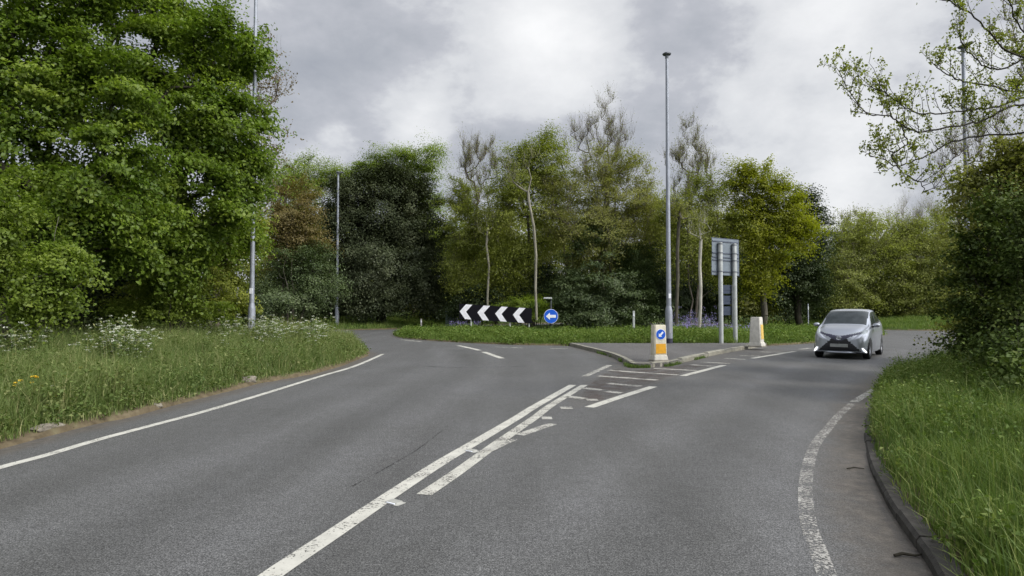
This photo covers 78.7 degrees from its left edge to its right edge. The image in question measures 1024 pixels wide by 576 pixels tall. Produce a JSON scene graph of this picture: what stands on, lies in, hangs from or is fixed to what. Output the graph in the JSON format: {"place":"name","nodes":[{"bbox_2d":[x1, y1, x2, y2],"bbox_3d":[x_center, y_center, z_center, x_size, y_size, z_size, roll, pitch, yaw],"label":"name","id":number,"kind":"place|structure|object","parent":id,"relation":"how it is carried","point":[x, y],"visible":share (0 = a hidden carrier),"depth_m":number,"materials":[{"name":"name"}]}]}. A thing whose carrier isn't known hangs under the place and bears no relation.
{"place":"outdoors","nodes":[
{"label":"outdoors","id":0,"kind":"place"},
{"bbox_2d":[0,323,955,575],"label":"road","id":1,"kind":"structure","parent":0,"point":[582,462],"depth_m":5.99,"materials":[{"name":"asphalt"}]},
{"bbox_2d":[28,422,65,431],"bbox_3d":[-5.905,1.778,7.939,0.164,0.121,0.483,3,-3,5],"label":"kerb stone","id":2,"kind":"object","parent":1,"relation":"on","point":[46,426],"visible":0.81,"depth_m":7.85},
{"bbox_2d":[384,499,405,505],"bbox_3d":[-0.962,1.753,5.118,0.170,0.014,0.110,-1,-2,35],"label":"road stud","id":3,"kind":"object","parent":1,"relation":"on","point":[395,502],"visible":1,"depth_m":5.09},
{"bbox_2d":[596,350,707,367],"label":"weeds","id":4,"kind":"object","parent":1,"relation":"on","point":[628,365],"visible":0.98,"depth_m":17.15,"materials":[{"name":"green plant"}]},
{"bbox_2d":[813,309,882,358],"bbox_3d":[11.275,1.478,20.855,1.960,1.560,3.509,-1,-2,38],"label":"car","id":5,"kind":"object","parent":1,"relation":"on","point":[855,331],"visible":1,"depth_m":19.86,"materials":[{"name":"silver metal"}]},
{"bbox_2d":[893,552,921,556],"bbox_3d":[2.551,1.711,4.007,0.203,0.025,0.037,0,-2,0],"label":"twig","id":6,"kind":"object","parent":1,"relation":"on","point":[903,553],"visible":0.84,"depth_m":4.00,"materials":[{"name":"brown plant"}]},
{"bbox_2d":[864,413,965,575],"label":"kerb","id":7,"kind":"structure","parent":1,"relation":"on","point":[905,517],"depth_m":4.44,"materials":[{"name":"concrete"}]},
{"bbox_2d":[0,311,1013,575],"bbox_3d":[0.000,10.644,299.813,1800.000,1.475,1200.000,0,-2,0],"label":"ground","id":8,"kind":"structure","parent":0,"point":[74,425],"depth_m":10.85,"materials":[{"name":"soil"}]},
{"bbox_2d":[0,324,35,353],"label":"cow parsley","id":9,"kind":"object","parent":8,"relation":"on","point":[1,338],"visible":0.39,"depth_m":12.69,"materials":[{"name":"white plant"}]},
{"bbox_2d":[0,326,49,355],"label":"cow parsley","id":10,"kind":"object","parent":8,"relation":"on","point":[8,348],"visible":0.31,"depth_m":12.89,"materials":[{"name":"white plant"}]},
{"bbox_2d":[1,329,58,353],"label":"cow parsley","id":11,"kind":"object","parent":8,"relation":"on","point":[47,331],"visible":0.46,"depth_m":12.88,"materials":[{"name":"white plant"}]},
{"bbox_2d":[2,322,59,357],"bbox_3d":[-9.857,1.195,12.571,0.772,1.048,1.077,-1,-2,17],"label":"cow parsley","id":12,"kind":"object","parent":8,"relation":"on","point":[14,331],"visible":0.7,"depth_m":12.57,"materials":[{"name":"white plant"}]},
{"bbox_2d":[0,162,112,344],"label":"field maple","id":13,"kind":"object","parent":8,"relation":"on","point":[32,293],"visible":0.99,"depth_m":13.22,"materials":[{"name":"green plant"}]},
{"bbox_2d":[0,231,130,332],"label":"holly tree","id":14,"kind":"object","parent":8,"relation":"on","point":[80,314],"visible":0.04,"depth_m":20.31,"materials":[{"name":"green plant"}]},
{"bbox_2d":[68,339,110,357],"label":"cow parsley","id":15,"kind":"object","parent":8,"relation":"on","point":[88,346],"visible":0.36,"depth_m":13.27,"materials":[{"name":"white plant"}]},
{"bbox_2d":[80,325,115,352],"bbox_3d":[-9.322,1.303,14.075,0.679,0.985,0.959,1,-2,-33],"label":"cow parsley","id":16,"kind":"object","parent":8,"relation":"on","point":[95,337],"visible":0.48,"depth_m":13.96,"materials":[{"name":"white plant"}]},
{"bbox_2d":[0,0,211,333],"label":"sycamore tree","id":17,"kind":"object","parent":8,"relation":"on","point":[53,87],"visible":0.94,"depth_m":17.24,"materials":[{"name":"green plant"}]},
{"bbox_2d":[93,315,131,345],"bbox_3d":[-9.792,1.221,15.144,1.134,1.142,0.812,-1,-2,36],"label":"cow parsley","id":18,"kind":"object","parent":8,"relation":"on","point":[121,323],"visible":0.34,"depth_m":15.07,"materials":[{"name":"white plant"}]},
{"bbox_2d":[100,312,138,341],"bbox_3d":[-9.634,1.190,15.234,0.832,1.229,1.162,2,-2,-41],"label":"cow parsley","id":19,"kind":"object","parent":8,"relation":"on","point":[117,321],"visible":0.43,"depth_m":15.10,"materials":[{"name":"white plant"}]},
{"bbox_2d":[102,337,146,358],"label":"cow parsley","id":20,"kind":"object","parent":8,"relation":"on","point":[116,349],"visible":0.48,"depth_m":13.20,"materials":[{"name":"white plant"}]},
{"bbox_2d":[99,325,150,356],"bbox_3d":[-8.344,1.292,13.255,0.952,1.039,0.843,0,-2,14],"label":"cow parsley","id":21,"kind":"object","parent":8,"relation":"on","point":[116,335],"visible":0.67,"depth_m":13.14,"materials":[{"name":"white plant"}]},
{"bbox_2d":[100,326,149,358],"bbox_3d":[-8.297,1.315,13.407,1.051,1.010,0.753,2,-3,-45],"label":"cow parsley","id":22,"kind":"object","parent":8,"relation":"on","point":[125,337],"visible":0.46,"depth_m":13.42,"materials":[{"name":"white plant"}]},
{"bbox_2d":[105,322,147,357],"bbox_3d":[-8.903,1.298,14.245,0.675,1.079,0.914,0,-2,14],"label":"cow parsley","id":23,"kind":"object","parent":8,"relation":"on","point":[126,334],"visible":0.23,"depth_m":14.39,"materials":[{"name":"white plant"}]},
{"bbox_2d":[99,328,156,361],"bbox_3d":[-8.054,1.337,13.253,0.784,0.984,1.107,-1,-2,37],"label":"cow parsley","id":24,"kind":"object","parent":8,"relation":"on","point":[125,348],"visible":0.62,"depth_m":13.11,"materials":[{"name":"white plant"}]},
{"bbox_2d":[15,143,242,326],"bbox_3d":[-15.736,-1.845,24.265,10.408,7.757,6.475,0,-2,0],"label":"holly tree","id":25,"kind":"object","parent":8,"relation":"on","point":[115,283],"visible":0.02,"depth_m":23.39,"materials":[{"name":"green plant"}]},
{"bbox_2d":[121,336,161,359],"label":"cow parsley","id":26,"kind":"object","parent":8,"relation":"on","point":[150,346],"visible":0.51,"depth_m":13.47,"materials":[{"name":"white plant"}]},
{"bbox_2d":[89,262,245,332],"bbox_3d":[-11.399,0.514,20.622,4.842,2.887,2.728,1,-2,-18],"label":"hawthorn bush","id":27,"kind":"object","parent":8,"relation":"on","point":[158,308],"visible":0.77,"depth_m":20.31,"materials":[{"name":"green plant"}]},
{"bbox_2d":[90,201,278,329],"bbox_3d":[-12.626,-0.807,24.009,7.018,6.159,6.109,0,-2,0],"label":"hornbeam tree","id":28,"kind":"object","parent":8,"relation":"on","point":[232,283],"visible":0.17,"depth_m":22.98,"materials":[{"name":"green plant"}]},
{"bbox_2d":[0,314,370,441],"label":"grass","id":29,"kind":"structure","parent":8,"relation":"on","point":[191,360],"depth_m":11.63,"materials":[{"name":"plant"}]},
{"bbox_2d":[81,0,297,330],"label":"sycamore tree","id":30,"kind":"object","parent":8,"relation":"on","point":[207,138],"visible":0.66,"depth_m":20.45,"materials":[{"name":"green plant"}]},
{"bbox_2d":[215,317,243,334],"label":"cow parsley","id":31,"kind":"object","parent":8,"relation":"on","point":[236,326],"visible":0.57,"depth_m":21.29,"materials":[{"name":"white plant"}]},
{"bbox_2d":[217,314,244,336],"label":"cow parsley","id":32,"kind":"object","parent":8,"relation":"on","point":[225,323],"visible":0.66,"depth_m":19.52,"materials":[{"name":"white plant"}]},
{"bbox_2d":[196,262,282,326],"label":"undergrowth bush","id":33,"kind":"object","parent":8,"relation":"on","point":[244,315],"visible":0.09,"depth_m":45.59,"materials":[{"name":"green plant"}]},
{"bbox_2d":[242,376,256,382],"bbox_3d":[-5.463,1.911,12.951,0.202,0.173,0.356,2,-3,15],"label":"kerb stone","id":34,"kind":"object","parent":8,"relation":"on","point":[252,379],"visible":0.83,"depth_m":12.89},
{"bbox_2d":[248,0,256,331],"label":"lamp column","id":35,"kind":"structure","parent":8,"relation":"on","point":[251,310],"depth_m":22.28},
{"bbox_2d":[214,24,303,328],"bbox_3d":[-12.874,-5.222,31.204,4.408,16.383,3.362,0,-2,12],"label":"beech tree","id":36,"kind":"object","parent":8,"relation":"on","point":[270,102],"visible":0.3,"depth_m":31.24,"materials":[{"name":"green plant"}]},
{"bbox_2d":[248,316,280,336],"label":"cow parsley","id":37,"kind":"object","parent":8,"relation":"on","point":[263,326],"visible":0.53,"depth_m":19.94,"materials":[{"name":"white plant"}]},
{"bbox_2d":[252,321,282,343],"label":"cow parsley","id":38,"kind":"object","parent":8,"relation":"on","point":[264,333],"visible":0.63,"depth_m":18.19,"materials":[{"name":"white plant"}]},
{"bbox_2d":[255,317,282,334],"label":"cow parsley","id":39,"kind":"object","parent":8,"relation":"on","point":[267,319],"visible":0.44,"depth_m":20.36,"materials":[{"name":"white plant"}]},
{"bbox_2d":[243,274,321,321],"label":"undergrowth bush","id":40,"kind":"object","parent":8,"relation":"on","point":[298,311],"visible":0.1,"depth_m":48.38,"materials":[{"name":"green plant"}]},
{"bbox_2d":[271,328,300,344],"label":"cow parsley","id":41,"kind":"object","parent":8,"relation":"on","point":[278,330],"visible":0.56,"depth_m":17.99,"materials":[{"name":"white plant"}]},
{"bbox_2d":[274,322,303,340],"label":"cow parsley","id":42,"kind":"object","parent":8,"relation":"on","point":[288,328],"visible":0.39,"depth_m":19.03,"materials":[{"name":"white plant"}]},
{"bbox_2d":[241,234,357,325],"bbox_3d":[-12.879,-0.268,37.661,7.638,6.972,7.212,0,-2,0],"label":"hawthorn bush","id":43,"kind":"object","parent":8,"relation":"on","point":[313,286],"visible":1,"depth_m":37.36,"materials":[{"name":"green plant"}]},
{"bbox_2d":[245,145,355,278],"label":"ash tree","id":44,"kind":"object","parent":8,"relation":"on","point":[310,174],"visible":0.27,"depth_m":61.78,"materials":[{"name":"green plant"}]},
{"bbox_2d":[258,170,343,322],"bbox_3d":[-13.965,-2.163,39.971,6.464,10.968,5.384,0,-2,0],"label":"tree","id":45,"kind":"object","parent":8,"relation":"on","point":[289,218],"visible":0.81,"depth_m":39.59,"materials":[{"name":"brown plant"}]},
{"bbox_2d":[293,317,312,339],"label":"cow parsley","id":46,"kind":"object","parent":8,"relation":"on","point":[305,324],"visible":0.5,"depth_m":19.36,"materials":[{"name":"white plant"}]},
{"bbox_2d":[297,317,326,339],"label":"cow parsley","id":47,"kind":"object","parent":8,"relation":"on","point":[315,325],"visible":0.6,"depth_m":19.03,"materials":[{"name":"white plant"}]},
{"bbox_2d":[301,326,326,348],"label":"cow parsley","id":48,"kind":"object","parent":8,"relation":"on","point":[308,337],"visible":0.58,"depth_m":17.93,"materials":[{"name":"white plant"}]},
{"bbox_2d":[308,316,335,341],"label":"cow parsley","id":49,"kind":"object","parent":8,"relation":"on","point":[321,327],"visible":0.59,"depth_m":19.75,"materials":[{"name":"white plant"}]},
{"bbox_2d":[307,269,356,316],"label":"undergrowth bush","id":50,"kind":"object","parent":8,"relation":"on","point":[322,312],"visible":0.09,"depth_m":54.10,"materials":[{"name":"green plant"}]},
{"bbox_2d":[335,171,343,324],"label":"lamp column","id":51,"kind":"structure","parent":8,"relation":"on","point":[337,307],"depth_m":47.58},
{"bbox_2d":[305,151,455,325],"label":"holm oak","id":52,"kind":"object","parent":8,"relation":"on","point":[398,256],"visible":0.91,"depth_m":48.38,"materials":[{"name":"green plant"}]},
{"bbox_2d":[339,127,461,315],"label":"ash tree","id":53,"kind":"object","parent":8,"relation":"on","point":[426,164],"visible":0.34,"depth_m":62.79,"materials":[{"name":"green plant"}]},
{"bbox_2d":[402,271,457,320],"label":"undergrowth bush","id":54,"kind":"object","parent":8,"relation":"on","point":[415,316],"visible":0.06,"depth_m":57.39,"materials":[{"name":"green plant"}]},
{"bbox_2d":[445,311,456,326],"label":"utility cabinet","id":55,"kind":"object","parent":8,"relation":"on","point":[448,321],"visible":0.32,"depth_m":46.73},
{"bbox_2d":[426,212,480,305],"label":"lime tree","id":56,"kind":"object","parent":8,"relation":"on","point":[447,252],"visible":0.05,"depth_m":56.25,"materials":[{"name":"green plant"}]},
{"bbox_2d":[429,169,502,324],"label":"willow tree","id":57,"kind":"object","parent":8,"relation":"on","point":[464,208],"visible":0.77,"depth_m":46.37,"materials":[{"name":"green plant"}]},
{"bbox_2d":[427,272,506,325],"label":"undergrowth bush","id":58,"kind":"object","parent":8,"relation":"on","point":[448,300],"visible":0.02,"depth_m":49.41,"materials":[{"name":"green plant"}]},
{"bbox_2d":[450,129,501,324],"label":"young ash","id":59,"kind":"object","parent":8,"relation":"on","point":[468,157],"visible":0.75,"depth_m":50.15,"materials":[{"name":"green plant"}]},
{"bbox_2d":[466,202,501,304],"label":"birch tree","id":60,"kind":"object","parent":8,"relation":"on","point":[488,262],"visible":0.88,"depth_m":43.06,"materials":[{"name":"green plant"}]},
{"bbox_2d":[459,304,531,326],"bbox_3d":[-1.006,1.853,38.009,4.417,1.795,0.149,0,-2,0],"label":"chevron board","id":61,"kind":"object","parent":8,"relation":"on","point":[470,312],"visible":0.84,"depth_m":37.95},
{"bbox_2d":[452,200,539,325],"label":"lime tree","id":62,"kind":"object","parent":8,"relation":"on","point":[513,224],"visible":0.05,"depth_m":52.93,"materials":[{"name":"green plant"}]},
{"bbox_2d":[431,256,564,324],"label":"bramble bush","id":63,"kind":"object","parent":8,"relation":"on","point":[480,299],"visible":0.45,"depth_m":44.39,"materials":[{"name":"green plant"}]},
{"bbox_2d":[18,186,984,311],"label":"woodland","id":64,"kind":"object","parent":8,"relation":"on","point":[258,272],"visible":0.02,"depth_m":78.76,"materials":[{"name":"green plant"}]},
{"bbox_2d":[494,138,547,319],"bbox_3d":[0.560,-3.632,38.345,3.732,11.201,2.387,-1,-2,31],"label":"birch tree","id":65,"kind":"object","parent":8,"relation":"on","point":[532,152],"visible":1,"depth_m":38.55,"materials":[{"name":"green plant"}]},
{"bbox_2d":[487,292,555,326],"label":"elder bush","id":66,"kind":"object","parent":8,"relation":"on","point":[528,302],"visible":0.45,"depth_m":40.37,"materials":[{"name":"green plant"}]},
{"bbox_2d":[461,117,589,326],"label":"lime tree","id":67,"kind":"object","parent":8,"relation":"on","point":[517,252],"visible":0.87,"depth_m":44.04,"materials":[{"name":"green plant"}]},
{"bbox_2d":[126,311,963,329],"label":"grass","id":68,"kind":"structure","parent":8,"relation":"on","point":[909,320],"depth_m":49.31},
{"bbox_2d":[518,264,572,325],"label":"undergrowth bush","id":69,"kind":"object","parent":8,"relation":"on","point":[552,296],"visible":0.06,"depth_m":49.30,"materials":[{"name":"green plant"}]},
{"bbox_2d":[543,297,557,327],"bbox_3d":[2.263,1.565,36.553,0.880,2.037,0.371,0,-2,-3],"label":"arrow sign","id":70,"kind":"object","parent":8,"relation":"on","point":[550,316],"visible":0.98,"depth_m":36.52,"materials":[{"name":"blue plastic"}]},
{"bbox_2d":[530,170,612,323],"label":"lime tree","id":71,"kind":"object","parent":8,"relation":"on","point":[564,263],"visible":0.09,"depth_m":54.00,"materials":[{"name":"green plant"}]},
{"bbox_2d":[524,135,674,327],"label":"field maple","id":72,"kind":"object","parent":8,"relation":"on","point":[594,213],"visible":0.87,"depth_m":42.48,"materials":[{"name":"green plant"}]},
{"bbox_2d":[557,80,642,287],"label":"poplar tree","id":73,"kind":"object","parent":8,"relation":"on","point":[608,125],"visible":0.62,"depth_m":50.19,"materials":[{"name":"green plant"}]},
{"bbox_2d":[451,306,749,328],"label":"bluebells","id":74,"kind":"object","parent":8,"relation":"on","point":[695,319],"visible":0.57,"depth_m":35.78,"materials":[{"name":"purple plant"}]},
{"bbox_2d":[538,215,674,327],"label":"laurel bush","id":75,"kind":"object","parent":8,"relation":"on","point":[587,299],"visible":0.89,"depth_m":40.42,"materials":[{"name":"green plant"}]},
{"bbox_2d":[393,319,886,345],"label":"grass","id":76,"kind":"structure","parent":8,"relation":"on","point":[774,333],"depth_m":28.88,"materials":[{"name":"plant"}]},
{"bbox_2d":[608,172,683,322],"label":"lime tree","id":77,"kind":"object","parent":8,"relation":"on","point":[651,225],"visible":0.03,"depth_m":53.69,"materials":[{"name":"green plant"}]},
{"bbox_2d":[642,258,718,323],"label":"undergrowth bush","id":78,"kind":"object","parent":8,"relation":"on","point":[685,309],"visible":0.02,"depth_m":52.62,"materials":[{"name":"green plant"}]},
{"bbox_2d":[657,189,706,325],"bbox_3d":[9.618,-1.620,36.224,3.226,8.296,2.623,0,-2,0],"label":"young oak","id":79,"kind":"object","parent":8,"relation":"on","point":[679,218],"visible":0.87,"depth_m":35.99,"materials":[{"name":"green plant"}]},
{"bbox_2d":[652,110,720,323],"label":"ash tree","id":80,"kind":"object","parent":8,"relation":"on","point":[681,153],"visible":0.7,"depth_m":48.10,"materials":[{"name":"green plant"}]},
{"bbox_2d":[627,231,752,325],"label":"privet bush","id":81,"kind":"object","parent":8,"relation":"on","point":[685,301],"visible":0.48,"depth_m":42.98,"materials":[{"name":"green plant"}]},
{"bbox_2d":[640,162,752,326],"bbox_3d":[12.063,-2.704,40.144,7.420,10.922,4.995,0,-2,0],"label":"hazel tree","id":82,"kind":"object","parent":8,"relation":"on","point":[687,244],"visible":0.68,"depth_m":39.79,"materials":[{"name":"green plant"}]},
{"bbox_2d":[674,203,719,326],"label":"birch tree","id":83,"kind":"object","parent":8,"relation":"on","point":[700,227],"visible":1,"depth_m":32.98,"materials":[{"name":"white plant"}]},
{"bbox_2d":[680,188,748,324],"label":"lime tree","id":84,"kind":"object","parent":8,"relation":"on","point":[723,209],"visible":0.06,"depth_m":52.67,"materials":[{"name":"green plant"}]},
{"bbox_2d":[723,285,732,326],"bbox_3d":[12.357,1.190,35.998,0.930,2.750,0.123,1,-2,-20],"label":"road sign","id":85,"kind":"object","parent":8,"relation":"on","point":[727,289],"visible":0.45,"depth_m":36.09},
{"bbox_2d":[702,289,788,324],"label":"undergrowth bush","id":86,"kind":"object","parent":8,"relation":"on","point":[751,308],"visible":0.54,"depth_m":46.05,"materials":[{"name":"green plant"}]},
{"bbox_2d":[702,181,846,325],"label":"yew tree","id":87,"kind":"object","parent":8,"relation":"on","point":[806,278],"visible":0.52,"depth_m":45.28,"materials":[{"name":"green plant"}]},
{"bbox_2d":[712,153,843,326],"bbox_3d":[16.689,-3.005,39.973,7.986,11.592,5.796,0,-2,0],"label":"oak tree","id":88,"kind":"object","parent":8,"relation":"on","point":[762,229],"visible":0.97,"depth_m":39.24,"materials":[{"name":"green plant"}]},
{"bbox_2d":[749,294,840,325],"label":"undergrowth bush","id":89,"kind":"object","parent":8,"relation":"on","point":[786,316],"visible":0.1,"depth_m":51.32,"materials":[{"name":"green plant"}]},
{"bbox_2d":[791,280,862,318],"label":"undergrowth bush","id":90,"kind":"object","parent":8,"relation":"on","point":[822,311],"visible":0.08,"depth_m":57.26,"materials":[{"name":"green plant"}]},
{"bbox_2d":[826,202,888,267],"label":"ash tree","id":91,"kind":"object","parent":8,"relation":"on","point":[848,213],"visible":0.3,"depth_m":65.78,"materials":[{"name":"green plant"}]},
{"bbox_2d":[808,205,931,317],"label":"blackthorn thicket","id":92,"kind":"object","parent":8,"relation":"on","point":[859,275],"visible":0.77,"depth_m":53.94,"materials":[{"name":"green plant"}]},
{"bbox_2d":[860,271,936,315],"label":"undergrowth bush","id":93,"kind":"object","parent":8,"relation":"on","point":[886,300],"visible":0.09,"depth_m":57.15,"materials":[{"name":"green plant"}]},
{"bbox_2d":[881,190,948,263],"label":"bare ash","id":94,"kind":"object","parent":8,"relation":"on","point":[902,211],"visible":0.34,"depth_m":66.35,"materials":[{"name":"green plant"}]},
{"bbox_2d":[817,0,1023,192],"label":"maple tree","id":95,"kind":"object","parent":8,"relation":"on","point":[1015,83],"visible":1,"depth_m":9.86,"materials":[{"name":"green plant"}]},
{"bbox_2d":[871,193,983,316],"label":"blackthorn thicket","id":96,"kind":"object","parent":8,"relation":"on","point":[910,300],"visible":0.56,"depth_m":53.62,"materials":[{"name":"green plant"}]},
{"bbox_2d":[859,342,1023,575],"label":"grass","id":97,"kind":"structure","parent":8,"relation":"on","point":[957,418],"depth_m":5.44,"materials":[{"name":"plant"}]},
{"bbox_2d":[958,41,973,226],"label":"lamp column","id":98,"kind":"structure","parent":8,"relation":"on","point":[963,68],"depth_m":24.21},
{"bbox_2d":[913,166,1023,399],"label":"ivy hedge","id":99,"kind":"object","parent":8,"relation":"on","point":[997,329],"visible":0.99,"depth_m":12.03,"materials":[{"name":"green plant"}]},
{"bbox_2d":[913,112,1023,353],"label":"hawthorn hedge","id":100,"kind":"object","parent":8,"relation":"on","point":[1008,161],"visible":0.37,"depth_m":13.85,"materials":[{"name":"green plant"}]},
{"bbox_2d":[917,93,1023,224],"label":"sallow tree","id":101,"kind":"object","parent":8,"relation":"on","point":[954,152],"visible":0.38,"depth_m":19.17,"materials":[{"name":"green plant"}]},
{"bbox_2d":[983,0,1023,112],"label":"maple tree","id":102,"kind":"object","parent":8,"relation":"on","point":[1012,25],"visible":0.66,"depth_m":14.55,"materials":[{"name":"green plant"}]},
{"bbox_2d":[0,0,1023,286],"label":"sky","id":103,"kind":"structure","parent":0,"point":[382,71],"materials":[{"name":"grey"}]},
{"bbox_2d":[570,342,765,366],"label":"pavement","id":104,"kind":"structure","parent":0,"point":[636,353],"depth_m":22.20,"materials":[{"name":"concrete"}]},
{"bbox_2d":[648,325,668,361],"bbox_3d":[4.086,1.533,17.399,0.471,1.010,0.370,0,-2,-14],"label":"traffic bollard","id":105,"kind":"object","parent":104,"relation":"on","point":[658,344],"visible":0.99,"depth_m":17.27,"materials":[{"name":"plastic"}]},
{"bbox_2d":[662,52,672,342],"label":"lamp column","id":106,"kind":"structure","parent":104,"relation":"on","point":[669,322],"depth_m":26.22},
{"bbox_2d":[711,237,738,342],"bbox_3d":[9.161,0.103,26.521,1.810,4.445,0.237,1,-2,-33],"label":"road sign","id":107,"kind":"object","parent":104,"relation":"on","point":[725,257],"visible":0.95,"depth_m":26.61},
{"bbox_2d":[747,317,766,346],"bbox_3d":[9.342,1.676,23.830,0.581,1.130,0.496,-2,-2,40],"label":"traffic bollard","id":108,"kind":"object","parent":104,"relation":"on","point":[756,339],"visible":1,"depth_m":23.68,"materials":[{"name":"plastic"}]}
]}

